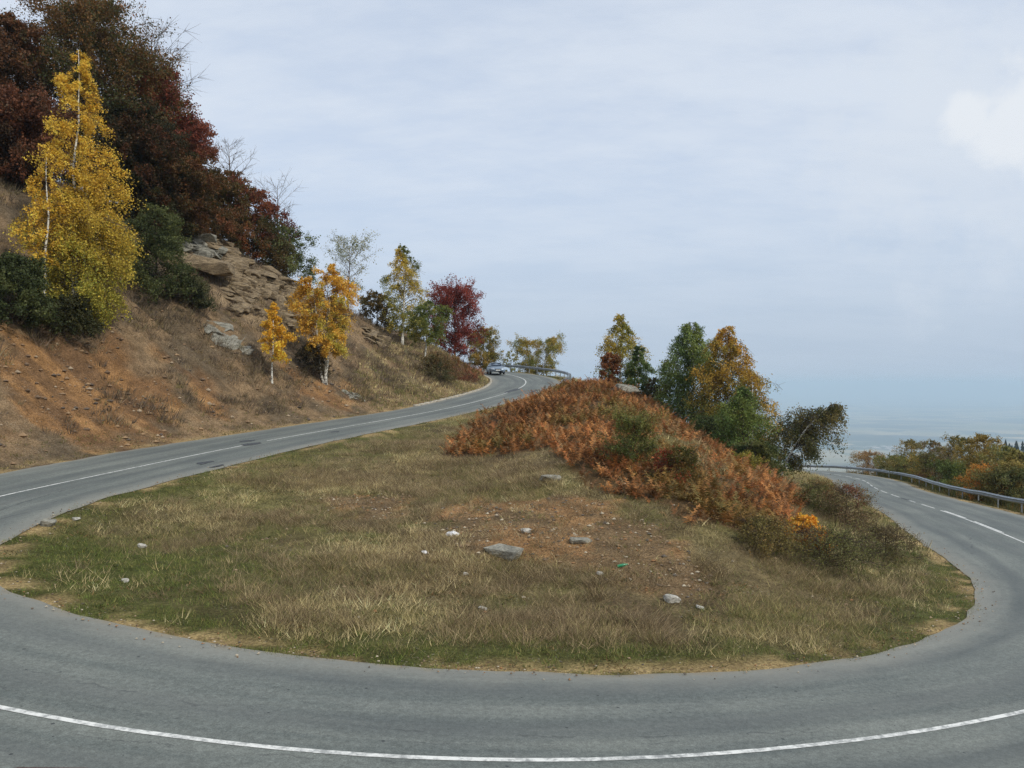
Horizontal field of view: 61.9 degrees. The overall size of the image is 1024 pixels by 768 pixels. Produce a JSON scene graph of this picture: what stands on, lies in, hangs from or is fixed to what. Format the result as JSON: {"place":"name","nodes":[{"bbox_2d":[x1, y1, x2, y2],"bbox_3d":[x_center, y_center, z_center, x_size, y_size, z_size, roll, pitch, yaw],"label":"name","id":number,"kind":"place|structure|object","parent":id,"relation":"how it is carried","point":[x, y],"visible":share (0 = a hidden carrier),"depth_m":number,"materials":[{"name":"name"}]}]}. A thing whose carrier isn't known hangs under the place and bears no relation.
{"place":"outdoors","nodes":[
{"label":"outdoors","id":0,"kind":"place"},
{"bbox_2d":[0,370,1023,767],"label":"road","id":1,"kind":"structure","parent":0,"point":[62,662],"depth_m":13.29,"materials":[{"name":"asphalt"}]},
{"bbox_2d":[486,362,504,373],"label":"car","id":2,"kind":"object","parent":1,"relation":"on","point":[495,367],"visible":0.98,"depth_m":100.81,"materials":[{"name":"silver metal"}]},
{"bbox_2d":[0,375,1023,761],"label":"road marking","id":3,"kind":"object","parent":1,"relation":"on","point":[488,757],"visible":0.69,"depth_m":11.31,"materials":[{"name":"paint"}]},
{"bbox_2d":[196,388,910,500],"bbox_3d":[0.163,4.085,51.680,35.042,7.346,43.822,0,0,39],"label":"road patch","id":4,"kind":"object","parent":1,"relation":"on","point":[516,389],"visible":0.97,"depth_m":41.38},
{"bbox_2d":[0,177,1023,674],"bbox_3d":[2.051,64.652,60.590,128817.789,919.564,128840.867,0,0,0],"label":"ground","id":5,"kind":"structure","parent":0,"point":[882,421],"depth_m":26.65,"materials":[{"name":"soil"}]},
{"bbox_2d":[0,249,68,333],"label":"bush","id":6,"kind":"object","parent":5,"relation":"on","point":[26,275],"visible":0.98,"depth_m":41.89,"materials":[{"name":"green plant"}]},
{"bbox_2d":[0,11,77,152],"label":"beech tree","id":7,"kind":"object","parent":5,"relation":"on","point":[12,36],"visible":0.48,"depth_m":57.72,"materials":[{"name":"brown plant"}]},
{"bbox_2d":[0,76,82,189],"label":"beech tree","id":8,"kind":"object","parent":5,"relation":"on","point":[22,129],"visible":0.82,"depth_m":52.52,"materials":[{"name":"brown plant"}]},
{"bbox_2d":[3,156,84,292],"bbox_3d":[-24.225,-7.642,44.693,3.362,8.512,3.441,0,0,0],"label":"birch tree","id":9,"kind":"object","parent":5,"relation":"on","point":[39,207],"visible":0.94,"depth_m":44.37,"materials":[{"name":"yellow plant"}]},
{"bbox_2d":[40,519,56,526],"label":"stone","id":10,"kind":"object","parent":5,"relation":"on","point":[47,522],"visible":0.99,"depth_m":23.04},
{"bbox_2d":[32,290,104,342],"bbox_3d":[-23.416,-3.483,44.799,3.874,2.925,3.904,0,0,-39],"label":"bush","id":11,"kind":"object","parent":5,"relation":"on","point":[81,321],"visible":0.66,"depth_m":44.20,"materials":[{"name":"green plant"}]},
{"bbox_2d":[7,49,148,332],"bbox_3d":[-23.511,-10.541,46.284,7.219,15.681,6.139,0,0,0],"label":"birch tree","id":12,"kind":"object","parent":5,"relation":"on","point":[88,281],"visible":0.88,"depth_m":45.86,"materials":[{"name":"yellow plant"}]},
{"bbox_2d":[0,0,199,193],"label":"beech tree","id":13,"kind":"object","parent":5,"relation":"on","point":[93,34],"visible":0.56,"depth_m":60.02,"materials":[{"name":"brown plant"}]},
{"bbox_2d":[82,94,196,221],"bbox_3d":[-26.765,-15.951,60.972,7.898,9.428,8.705,0,0,0],"label":"beech tree","id":14,"kind":"object","parent":5,"relation":"on","point":[157,149],"visible":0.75,"depth_m":59.47,"materials":[{"name":"brown plant"}]},
{"bbox_2d":[111,203,202,306],"bbox_3d":[-22.536,-8.065,54.042,5.737,6.744,5.275,0,0,33],"label":"bush","id":15,"kind":"object","parent":5,"relation":"on","point":[168,247],"visible":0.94,"depth_m":53.44,"materials":[{"name":"green plant"}]},
{"bbox_2d":[98,64,216,210],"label":"beech tree","id":16,"kind":"object","parent":5,"relation":"on","point":[196,131],"visible":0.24,"depth_m":65.25,"materials":[{"name":"brown plant"}]},
{"bbox_2d":[112,2,214,97],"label":"bare tree","id":17,"kind":"object","parent":5,"relation":"on","point":[154,45],"visible":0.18,"depth_m":72.17,"materials":[{"name":"brown plant"}]},
{"bbox_2d":[119,143,231,239],"bbox_3d":[-24.685,-13.940,62.840,8.772,7.349,8.060,0,0,0],"label":"beech tree","id":18,"kind":"object","parent":5,"relation":"on","point":[188,167],"visible":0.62,"depth_m":61.77,"materials":[{"name":"brown plant"}]},
{"bbox_2d":[171,273,218,311],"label":"bush","id":19,"kind":"object","parent":5,"relation":"on","point":[199,299],"visible":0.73,"depth_m":55.67,"materials":[{"name":"green plant"}]},
{"bbox_2d":[176,116,225,210],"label":"beech tree","id":20,"kind":"object","parent":5,"relation":"on","point":[210,144],"visible":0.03,"depth_m":68.19,"materials":[{"name":"brown plant"}]},
{"bbox_2d":[177,233,227,258],"bbox_3d":[-23.751,-10.460,63.679,5.151,2.960,4.771,0,0,0],"label":"rock outcrop","id":21,"kind":"object","parent":5,"relation":"on","point":[203,250],"visible":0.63,"depth_m":63.70,"materials":[{"name":"stone"}]},
{"bbox_2d":[174,252,234,276],"bbox_3d":[-22.351,-8.135,61.421,4.618,2.912,3.321,0,0,0],"label":"rock outcrop","id":22,"kind":"object","parent":5,"relation":"on","point":[217,267],"visible":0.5,"depth_m":60.26,"materials":[{"name":"stone"}]},
{"bbox_2d":[195,169,255,238],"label":"tree","id":23,"kind":"object","parent":5,"relation":"on","point":[234,187],"visible":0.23,"depth_m":67.81,"materials":[{"name":"brown plant"}]},
{"bbox_2d":[201,228,254,266],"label":"rock outcrop","id":24,"kind":"object","parent":5,"relation":"on","point":[234,255],"visible":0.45,"depth_m":65.41,"materials":[{"name":"stone"}]},
{"bbox_2d":[201,200,255,242],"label":"bush","id":25,"kind":"object","parent":5,"relation":"on","point":[226,225],"visible":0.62,"depth_m":66.04,"materials":[{"name":"brown plant"}]},
{"bbox_2d":[204,320,253,354],"bbox_3d":[-18.799,-2.991,55.394,3.863,2.525,3.448,0,0,-26],"label":"rock outcrop","id":26,"kind":"object","parent":5,"relation":"on","point":[234,340],"visible":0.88,"depth_m":55.25,"materials":[{"name":"stone"}]},
{"bbox_2d":[208,138,259,241],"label":"bare tree","id":27,"kind":"object","parent":5,"relation":"on","point":[229,163],"visible":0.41,"depth_m":71.82,"materials":[{"name":"brown plant"}]},
{"bbox_2d":[0,175,477,443],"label":"heath scrub","id":28,"kind":"object","parent":5,"relation":"on","point":[303,341],"visible":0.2,"depth_m":54.01,"materials":[{"name":"brown plant"}]},
{"bbox_2d":[218,169,260,247],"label":"tree","id":29,"kind":"object","parent":5,"relation":"on","point":[233,176],"visible":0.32,"depth_m":69.78,"materials":[{"name":"brown plant"}]},
{"bbox_2d":[220,281,267,316],"bbox_3d":[-19.769,-5.985,62.032,3.481,3.170,4.917,0,0,20],"label":"rock outcrop","id":30,"kind":"object","parent":5,"relation":"on","point":[242,303],"visible":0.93,"depth_m":61.82,"materials":[{"name":"stone"}]},
{"bbox_2d":[221,258,279,298],"bbox_3d":[-20.316,-8.155,64.822,4.848,3.544,3.320,0,0,-32],"label":"rock outcrop","id":31,"kind":"object","parent":5,"relation":"on","point":[244,273],"visible":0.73,"depth_m":64.38,"materials":[{"name":"stone"}]},
{"bbox_2d":[222,177,281,260],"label":"tree","id":32,"kind":"object","parent":5,"relation":"on","point":[269,205],"visible":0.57,"depth_m":70.33,"materials":[{"name":"brown plant"}]},
{"bbox_2d":[228,210,291,265],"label":"bush","id":33,"kind":"object","parent":5,"relation":"on","point":[267,225],"visible":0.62,"depth_m":70.50,"materials":[{"name":"brown plant"}]},
{"bbox_2d":[247,228,304,277],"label":"bush","id":34,"kind":"object","parent":5,"relation":"on","point":[281,266],"visible":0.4,"depth_m":72.15,"materials":[{"name":"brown plant"}]},
{"bbox_2d":[254,265,297,289],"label":"rock outcrop","id":35,"kind":"object","parent":5,"relation":"on","point":[271,273],"visible":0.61,"depth_m":68.59,"materials":[{"name":"stone"}]},
{"bbox_2d":[254,302,298,383],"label":"birch tree","id":36,"kind":"object","parent":5,"relation":"on","point":[272,337],"visible":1,"depth_m":54.70,"materials":[{"name":"yellow plant"}]},
{"bbox_2d":[252,173,301,243],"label":"bare tree","id":37,"kind":"object","parent":5,"relation":"on","point":[277,202],"visible":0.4,"depth_m":75.79,"materials":[{"name":"grey plant"}]},
{"bbox_2d":[250,207,309,276],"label":"tree","id":38,"kind":"object","parent":5,"relation":"on","point":[283,216],"visible":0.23,"depth_m":75.02,"materials":[{"name":"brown plant"}]},
{"bbox_2d":[266,294,302,329],"bbox_3d":[-17.160,-5.488,64.535,3.324,3.248,5.215,0,0,-15],"label":"rock outcrop","id":39,"kind":"object","parent":5,"relation":"on","point":[280,304],"visible":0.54,"depth_m":64.62,"materials":[{"name":"stone"}]},
{"bbox_2d":[260,224,322,287],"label":"bush","id":40,"kind":"object","parent":5,"relation":"on","point":[299,260],"visible":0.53,"depth_m":73.92,"materials":[{"name":"green plant"}]},
{"bbox_2d":[280,275,314,307],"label":"rock outcrop","id":41,"kind":"object","parent":5,"relation":"on","point":[290,284],"visible":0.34,"depth_m":68.96,"materials":[{"name":"stone"}]},
{"bbox_2d":[294,345,332,376],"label":"bush","id":42,"kind":"object","parent":5,"relation":"on","point":[306,355],"visible":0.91,"depth_m":59.16,"materials":[{"name":"green plant"}]},
{"bbox_2d":[284,264,360,384],"bbox_3d":[-13.067,-4.186,59.401,5.516,8.540,4.419,0,0,-21],"label":"birch tree","id":43,"kind":"object","parent":5,"relation":"on","point":[335,331],"visible":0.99,"depth_m":59.20,"materials":[{"name":"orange plant"}]},
{"bbox_2d":[199,225,486,381],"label":"bracken","id":44,"kind":"object","parent":5,"relation":"on","point":[475,370],"visible":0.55,"depth_m":85.99,"materials":[{"name":"plant"}]},
{"bbox_2d":[321,227,382,305],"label":"bare tree","id":45,"kind":"object","parent":5,"relation":"on","point":[340,250],"visible":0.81,"depth_m":83.63,"materials":[{"name":"grey plant"}]},
{"bbox_2d":[342,389,365,401],"bbox_3d":[-11.325,0.847,60.080,2.474,1.191,2.457,0,0,-29],"label":"rock outcrop","id":46,"kind":"object","parent":5,"relation":"on","point":[350,395],"visible":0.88,"depth_m":60.24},
{"bbox_2d":[361,327,390,347],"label":"rock outcrop","id":47,"kind":"object","parent":5,"relation":"on","point":[373,334],"visible":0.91,"depth_m":74.97,"materials":[{"name":"stone"}]},
{"bbox_2d":[357,289,396,334],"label":"tree","id":48,"kind":"object","parent":5,"relation":"on","point":[374,305],"visible":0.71,"depth_m":85.09,"materials":[{"name":"green plant"}]},
{"bbox_2d":[377,243,430,343],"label":"birch tree","id":49,"kind":"object","parent":5,"relation":"on","point":[404,277],"visible":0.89,"depth_m":84.81,"materials":[{"name":"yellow plant"}]},
{"bbox_2d":[401,299,455,356],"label":"birch tree","id":50,"kind":"object","parent":5,"relation":"on","point":[421,323],"visible":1,"depth_m":78.20,"materials":[{"name":"green plant"}]},
{"bbox_2d":[415,350,471,382],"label":"bush","id":51,"kind":"object","parent":5,"relation":"on","point":[432,360],"visible":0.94,"depth_m":75.44,"materials":[{"name":"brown plant"}]},
{"bbox_2d":[413,376,491,405],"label":"kerb","id":52,"kind":"structure","parent":5,"relation":"on","point":[472,391],"depth_m":71.98,"materials":[{"name":"concrete"}]},
{"bbox_2d":[424,274,487,357],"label":"beech tree","id":53,"kind":"object","parent":5,"relation":"on","point":[446,295],"visible":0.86,"depth_m":96.64,"materials":[{"name":"brown plant"}]},
{"bbox_2d":[1,337,966,671],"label":"dry grass","id":54,"kind":"structure","parent":5,"relation":"on","point":[741,613],"depth_m":21.57,"materials":[{"name":"plant"}]},
{"bbox_2d":[461,325,508,369],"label":"maple tree","id":55,"kind":"object","parent":5,"relation":"on","point":[477,356],"visible":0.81,"depth_m":117.53,"materials":[{"name":"yellow plant"}]},
{"bbox_2d":[0,189,996,679],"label":"loose stones","id":56,"kind":"object","parent":5,"relation":"on","point":[24,435],"visible":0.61,"depth_m":26.09,"materials":[{"name":"stone"}]},
{"bbox_2d":[483,543,523,560],"bbox_3d":[-0.223,4.336,22.147,1.120,0.328,0.660,0,0,29],"label":"stone","id":57,"kind":"object","parent":5,"relation":"on","point":[513,551],"visible":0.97,"depth_m":21.86,"materials":[{"name":"stone"}]},
{"bbox_2d":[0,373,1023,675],"bbox_3d":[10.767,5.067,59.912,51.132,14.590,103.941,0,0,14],"label":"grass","id":58,"kind":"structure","parent":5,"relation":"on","point":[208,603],"depth_m":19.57,"materials":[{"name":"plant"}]},
{"bbox_2d":[503,350,521,371],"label":"tree","id":59,"kind":"object","parent":5,"relation":"on","point":[508,355],"visible":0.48,"depth_m":125.05,"materials":[{"name":"green plant"}]},
{"bbox_2d":[464,362,570,382],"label":"guardrail","id":60,"kind":"object","parent":5,"relation":"on","point":[547,369],"visible":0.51,"depth_m":106.07,"materials":[{"name":"metal"}]},
{"bbox_2d":[519,528,530,532],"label":"stone","id":61,"kind":"object","parent":5,"relation":"on","point":[526,530],"visible":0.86,"depth_m":23.54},
{"bbox_2d":[507,331,567,375],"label":"birch tree","id":62,"kind":"object","parent":5,"relation":"on","point":[530,360],"visible":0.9,"depth_m":111.39,"materials":[{"name":"yellow plant"}]},
{"bbox_2d":[539,475,560,480],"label":"stone","id":63,"kind":"object","parent":5,"relation":"on","point":[548,477],"visible":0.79,"depth_m":30.01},
{"bbox_2d":[569,537,592,543],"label":"stone","id":64,"kind":"object","parent":5,"relation":"on","point":[579,540],"visible":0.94,"depth_m":22.77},
{"bbox_2d":[597,352,622,384],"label":"tree","id":65,"kind":"object","parent":5,"relation":"on","point":[613,363],"visible":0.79,"depth_m":68.72,"materials":[{"name":"brown plant"}]},
{"bbox_2d":[590,313,653,384],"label":"birch tree","id":66,"kind":"object","parent":5,"relation":"on","point":[612,346],"visible":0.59,"depth_m":71.64,"materials":[{"name":"yellow plant"}]},
{"bbox_2d":[612,383,638,391],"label":"boulder","id":67,"kind":"object","parent":5,"relation":"on","point":[625,387],"visible":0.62,"depth_m":61.42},
{"bbox_2d":[439,374,816,530],"bbox_3d":[5.781,2.583,52.394,18.114,6.749,56.427,0,0,0],"label":"bracken","id":68,"kind":"object","parent":5,"relation":"on","point":[511,428],"visible":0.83,"depth_m":36.64,"materials":[{"name":"plant"}]},
{"bbox_2d":[593,401,671,466],"bbox_3d":[4.413,1.878,31.320,3.417,2.517,3.150,0,0,-36],"label":"bush","id":69,"kind":"object","parent":5,"relation":"on","point":[639,424],"visible":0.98,"depth_m":30.83,"materials":[{"name":"green plant"}]},
{"bbox_2d":[624,390,640,394],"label":"boulder","id":70,"kind":"object","parent":5,"relation":"on","point":[637,392],"visible":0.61,"depth_m":61.40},
{"bbox_2d":[620,341,657,398],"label":"birch tree","id":71,"kind":"object","parent":5,"relation":"on","point":[645,367],"visible":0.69,"depth_m":67.62,"materials":[{"name":"green plant"}]},
{"bbox_2d":[640,377,671,404],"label":"bush","id":72,"kind":"object","parent":5,"relation":"on","point":[652,382],"visible":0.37,"depth_m":65.92,"materials":[{"name":"green plant"}]},
{"bbox_2d":[655,355,687,422],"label":"birch tree","id":73,"kind":"object","parent":5,"relation":"on","point":[660,390],"visible":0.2,"depth_m":65.47,"materials":[{"name":"green plant"}]},
{"bbox_2d":[663,594,680,602],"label":"stone","id":74,"kind":"object","parent":5,"relation":"on","point":[669,598],"visible":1,"depth_m":19.18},
{"bbox_2d":[645,445,705,486],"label":"bush","id":75,"kind":"object","parent":5,"relation":"on","point":[673,456],"visible":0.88,"depth_m":29.37,"materials":[{"name":"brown plant"}]},
{"bbox_2d":[652,322,737,433],"bbox_3d":[13.424,0.199,62.936,7.726,9.701,6.571,0,0,0],"label":"birch tree","id":76,"kind":"object","parent":5,"relation":"on","point":[690,356],"visible":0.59,"depth_m":62.50,"materials":[{"name":"green plant"}]},
{"bbox_2d":[685,413,745,444],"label":"bush","id":77,"kind":"object","parent":5,"relation":"on","point":[706,422],"visible":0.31,"depth_m":53.76,"materials":[{"name":"green plant"}]},
{"bbox_2d":[676,325,780,440],"bbox_3d":[15.039,1.019,59.322,7.528,10.217,7.355,0,0,38],"label":"birch tree","id":78,"kind":"object","parent":5,"relation":"on","point":[730,350],"visible":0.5,"depth_m":58.68,"materials":[{"name":"yellow plant"}]},
{"bbox_2d":[727,449,771,476],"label":"bush","id":79,"kind":"object","parent":5,"relation":"on","point":[753,459],"visible":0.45,"depth_m":41.86,"materials":[{"name":"green plant"}]},
{"bbox_2d":[718,369,785,460],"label":"birch tree","id":80,"kind":"object","parent":5,"relation":"on","point":[751,374],"visible":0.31,"depth_m":56.95,"materials":[{"name":"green plant"}]},
{"bbox_2d":[707,385,815,482],"bbox_3d":[14.006,3.356,50.920,7.267,6.738,6.625,0,0,42],"label":"birch tree","id":81,"kind":"object","parent":5,"relation":"on","point":[745,424],"visible":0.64,"depth_m":50.38,"materials":[{"name":"green plant"}]},
{"bbox_2d":[731,439,796,478],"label":"bush","id":82,"kind":"object","parent":5,"relation":"on","point":[765,449],"visible":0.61,"depth_m":46.65,"materials":[{"name":"green plant"}]},
{"bbox_2d":[723,513,820,567],"bbox_3d":[7.182,4.336,23.996,2.268,1.465,2.332,0,0,-23],"label":"bush","id":83,"kind":"object","parent":5,"relation":"on","point":[765,534],"visible":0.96,"depth_m":23.70,"materials":[{"name":"green plant"}]},
{"bbox_2d":[761,402,849,478],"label":"birch tree","id":84,"kind":"object","parent":5,"relation":"on","point":[808,436],"visible":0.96,"depth_m":48.70,"materials":[{"name":"green plant"}]},
{"bbox_2d":[780,512,833,552],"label":"bush","id":85,"kind":"object","parent":5,"relation":"on","point":[808,521],"visible":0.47,"depth_m":25.69,"materials":[{"name":"brown plant"}]},
{"bbox_2d":[788,477,853,514],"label":"bush","id":86,"kind":"object","parent":5,"relation":"on","point":[822,485],"visible":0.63,"depth_m":33.60,"materials":[{"name":"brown plant"}]},
{"bbox_2d":[770,514,904,592],"bbox_3d":[9.165,4.720,24.647,4.009,1.902,4.063,0,0,19],"label":"bush","id":87,"kind":"object","parent":5,"relation":"on","point":[828,541],"visible":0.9,"depth_m":24.01,"materials":[{"name":"green plant"}]},
{"bbox_2d":[812,479,892,532],"bbox_3d":[12.716,4.805,32.160,2.592,2.259,2.962,0,0,-41],"label":"bush","id":88,"kind":"object","parent":5,"relation":"on","point":[855,515],"visible":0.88,"depth_m":32.01,"materials":[{"name":"brown plant"}]},
{"bbox_2d":[845,449,887,474],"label":"bush","id":89,"kind":"object","parent":5,"relation":"on","point":[865,456],"visible":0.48,"depth_m":110.60,"materials":[{"name":"brown plant"}]},
{"bbox_2d":[872,452,908,477],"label":"bush","id":90,"kind":"object","parent":5,"relation":"on","point":[883,460],"visible":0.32,"depth_m":97.72,"materials":[{"name":"green plant"}]},
{"bbox_2d":[855,518,929,566],"bbox_3d":[12.349,5.222,27.960,2.536,1.578,2.383,0,0,0],"label":"bush","id":91,"kind":"object","parent":5,"relation":"on","point":[886,531],"visible":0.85,"depth_m":27.84,"materials":[{"name":"green plant"}]},
{"bbox_2d":[876,453,923,481],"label":"bush","id":92,"kind":"object","parent":5,"relation":"on","point":[893,466],"visible":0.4,"depth_m":95.25,"materials":[{"name":"green plant"}]},
{"bbox_2d":[786,465,1023,511],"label":"guardrail","id":93,"kind":"object","parent":5,"relation":"on","point":[998,497],"visible":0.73,"depth_m":67.23,"materials":[{"name":"metal"}]},
{"bbox_2d":[891,438,937,469],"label":"bush","id":94,"kind":"object","parent":5,"relation":"on","point":[910,444],"visible":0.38,"depth_m":96.84,"materials":[{"name":"brown plant"}]},
{"bbox_2d":[889,449,952,483],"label":"bush","id":95,"kind":"object","parent":5,"relation":"on","point":[914,458],"visible":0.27,"depth_m":90.01,"materials":[{"name":"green plant"}]},
{"bbox_2d":[914,439,951,484],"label":"bush","id":96,"kind":"object","parent":5,"relation":"on","point":[931,444],"visible":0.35,"depth_m":87.32,"materials":[{"name":"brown plant"}]},
{"bbox_2d":[847,471,1023,512],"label":"undergrowth","id":97,"kind":"object","parent":5,"relation":"on","point":[967,498],"visible":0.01,"depth_m":67.83,"materials":[{"name":"brown plant"}]},
{"bbox_2d":[931,444,959,485],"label":"bush","id":98,"kind":"object","parent":5,"relation":"on","point":[948,445],"visible":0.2,"depth_m":79.88,"materials":[{"name":"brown plant"}]},
{"bbox_2d":[922,454,982,496],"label":"bush","id":99,"kind":"object","parent":5,"relation":"on","point":[956,468],"visible":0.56,"depth_m":76.44,"materials":[{"name":"green plant"}]},
{"bbox_2d":[925,434,984,495],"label":"bush","id":100,"kind":"object","parent":5,"relation":"on","point":[951,439],"visible":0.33,"depth_m":78.09,"materials":[{"name":"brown plant"}]},
{"bbox_2d":[899,439,1023,475],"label":"conifer forest","id":101,"kind":"object","parent":5,"relation":"on","point":[1016,446],"visible":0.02,"depth_m":679.74,"materials":[{"name":"green plant"}]},
{"bbox_2d":[948,432,1005,497],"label":"bush","id":102,"kind":"object","parent":5,"relation":"on","point":[979,438],"visible":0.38,"depth_m":68.84,"materials":[{"name":"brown plant"}]},
{"bbox_2d":[954,460,1007,502],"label":"bush","id":103,"kind":"object","parent":5,"relation":"on","point":[978,467],"visible":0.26,"depth_m":62.42,"materials":[{"name":"brown plant"}]},
{"bbox_2d":[966,462,1023,508],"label":"bush","id":104,"kind":"object","parent":5,"relation":"on","point":[999,475],"visible":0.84,"depth_m":59.00,"materials":[{"name":"green plant"}]},
{"bbox_2d":[974,444,1023,500],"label":"bush","id":105,"kind":"object","parent":5,"relation":"on","point":[1003,451],"visible":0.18,"depth_m":62.78,"materials":[{"name":"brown plant"}]},
{"bbox_2d":[989,448,1023,510],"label":"bush","id":106,"kind":"object","parent":5,"relation":"on","point":[1013,460],"visible":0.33,"depth_m":60.49,"materials":[{"name":"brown plant"}]},
{"bbox_2d":[0,0,1023,390],"label":"sky","id":107,"kind":"structure","parent":0,"point":[838,185],"materials":[{"name":"white"}]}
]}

